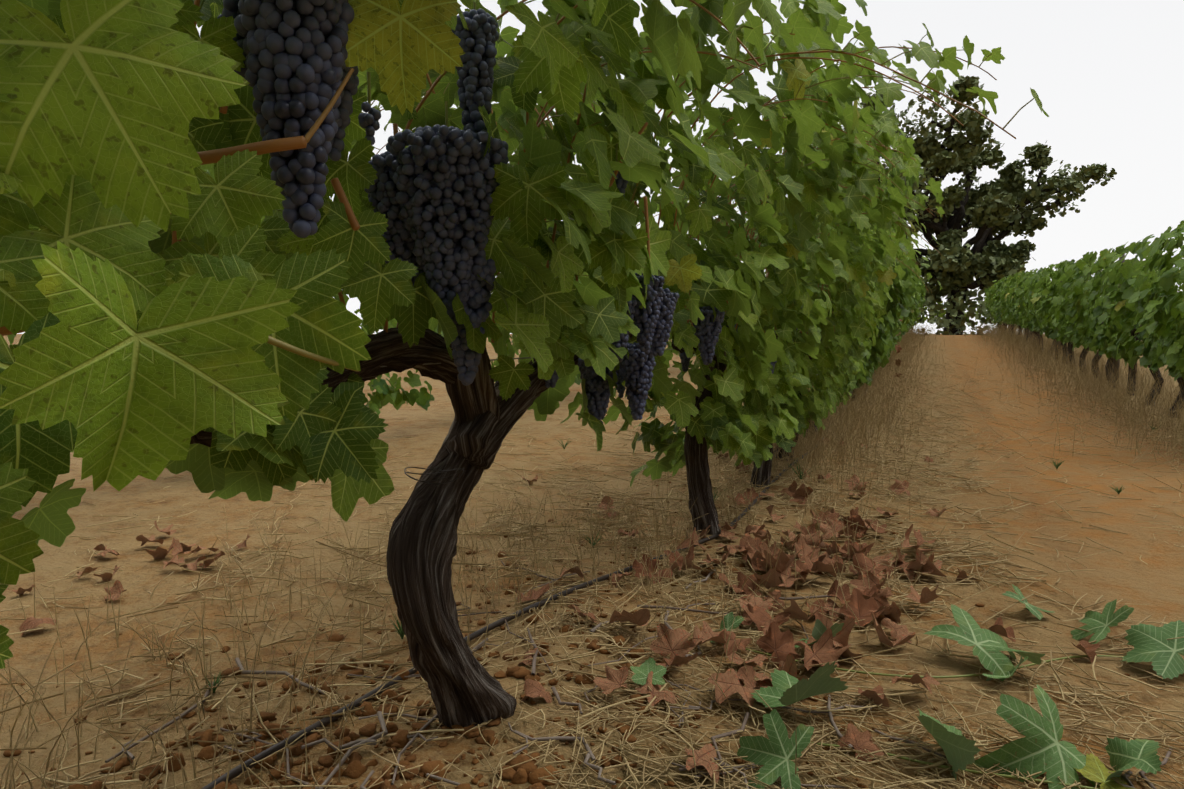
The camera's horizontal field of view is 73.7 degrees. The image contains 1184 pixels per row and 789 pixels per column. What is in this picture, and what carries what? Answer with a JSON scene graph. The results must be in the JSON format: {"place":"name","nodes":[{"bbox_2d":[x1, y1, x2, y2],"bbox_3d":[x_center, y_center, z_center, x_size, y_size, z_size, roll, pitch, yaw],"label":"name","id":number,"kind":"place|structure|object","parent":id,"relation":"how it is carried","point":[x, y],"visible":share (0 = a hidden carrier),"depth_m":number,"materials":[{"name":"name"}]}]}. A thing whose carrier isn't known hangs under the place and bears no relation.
{"place":"outdoors","nodes":[
{"label":"outdoors","id":0,"kind":"place"},
{"bbox_2d":[0,0,1048,546],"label":"vine leaves","id":1,"kind":"object","parent":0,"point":[850,264],"visible":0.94,"depth_m":2.24,"materials":[{"name":"green plant"}]},
{"bbox_2d":[0,334,1183,788],"bbox_3d":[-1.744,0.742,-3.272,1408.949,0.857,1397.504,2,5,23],"label":"ground","id":2,"kind":"structure","parent":0,"point":[414,438],"depth_m":2.80,"materials":[{"name":"soil"}]},
{"bbox_2d":[201,352,892,788],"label":"drip hose","id":3,"kind":"object","parent":2,"relation":"on","point":[235,772],"visible":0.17,"depth_m":1.99,"materials":[{"name":"plastic"}]},
{"bbox_2d":[12,319,1099,782],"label":"dry leaf litter","id":4,"kind":"object","parent":2,"relation":"on","point":[868,601],"visible":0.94,"depth_m":2.52,"materials":[{"name":"brown plant"}]},
{"bbox_2d":[3,470,1129,788],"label":"soil clods","id":5,"kind":"object","parent":2,"relation":"on","point":[525,772],"visible":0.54,"depth_m":1.73,"materials":[{"name":"brown soil"}]},
{"bbox_2d":[0,323,1183,788],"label":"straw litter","id":6,"kind":"object","parent":2,"relation":"on","point":[842,427],"visible":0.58,"depth_m":2.58,"materials":[{"name":"beige plant"}]},
{"bbox_2d":[7,169,1183,452],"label":"vine leaves","id":7,"kind":"object","parent":2,"relation":"on","point":[1077,305],"visible":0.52,"depth_m":8.85,"materials":[{"name":"green plant"}]},
{"bbox_2d":[105,560,1172,788],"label":"twig litter","id":8,"kind":"object","parent":2,"relation":"on","point":[589,755],"visible":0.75,"depth_m":1.74,"materials":[{"name":"brown wood"}]},
{"bbox_2d":[205,423,1159,692],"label":"green weeds","id":9,"kind":"object","parent":2,"relation":"on","point":[401,633],"visible":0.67,"depth_m":3.31,"materials":[{"name":"green plant"}]},
{"bbox_2d":[190,322,1183,727],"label":"vine trunks","id":10,"kind":"object","parent":2,"relation":"on","point":[466,688],"visible":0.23,"depth_m":1.72,"materials":[{"name":"brown plant"}]},
{"bbox_2d":[404,467,463,483],"bbox_3d":[-0.318,0.162,1.674,0.164,0.040,0.126,2,5,23],"label":"trunk wire tie","id":11,"kind":"object","parent":10,"relation":"on","point":[459,469],"visible":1,"depth_m":1.66,"materials":[{"name":"plastic"}]},
{"bbox_2d":[0,0,1033,371],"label":"vine branches","id":12,"kind":"object","parent":10,"relation":"attached to","point":[260,148],"visible":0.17,"depth_m":1.77,"materials":[{"name":"brown wood"}]},
{"bbox_2d":[217,0,820,422],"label":"grape bunches","id":13,"kind":"object","parent":12,"relation":"hanging from","point":[431,194],"visible":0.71,"depth_m":1.24,"materials":[{"name":"purple food"}]},
{"bbox_2d":[0,0,1134,788],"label":"vine leaves","id":14,"kind":"object","parent":12,"relation":"attached to","point":[126,360],"visible":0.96,"depth_m":0.58,"materials":[{"name":"green plant"}]},
{"bbox_2d":[630,584,1183,788],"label":"green leaves","id":15,"kind":"object","parent":2,"relation":"on","point":[1039,747],"visible":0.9,"depth_m":1.64,"materials":[{"name":"green plant"}]},
{"bbox_2d":[745,648,1150,788],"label":"cut shoots","id":16,"kind":"object","parent":2,"relation":"on","point":[944,766],"visible":0.58,"depth_m":2.06,"materials":[{"name":"plant"}]},
{"bbox_2d":[782,75,1116,334],"bbox_3d":[18.234,-8.681,38.542,16.894,13.631,10.833,0,4,2],"label":"oak tree","id":17,"kind":"object","parent":2,"relation":"on","point":[952,268],"depth_m":38.58,"materials":[{"name":"green plant"}]},
{"bbox_2d":[843,254,1124,387],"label":"trellis posts","id":18,"kind":"object","parent":2,"relation":"on","point":[1117,365],"visible":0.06,"depth_m":10.56,"materials":[{"name":"brown wood"}]},
{"bbox_2d":[17,0,1183,333],"label":"sky","id":19,"kind":"structure","parent":0,"point":[1107,75],"materials":[{"name":"white"}]},
{"bbox_2d":[351,11,1144,366],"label":"trellis wires","id":20,"kind":"object","parent":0,"point":[571,219],"visible":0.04,"depth_m":1.86,"materials":[{"name":"grey metal"}]}
]}

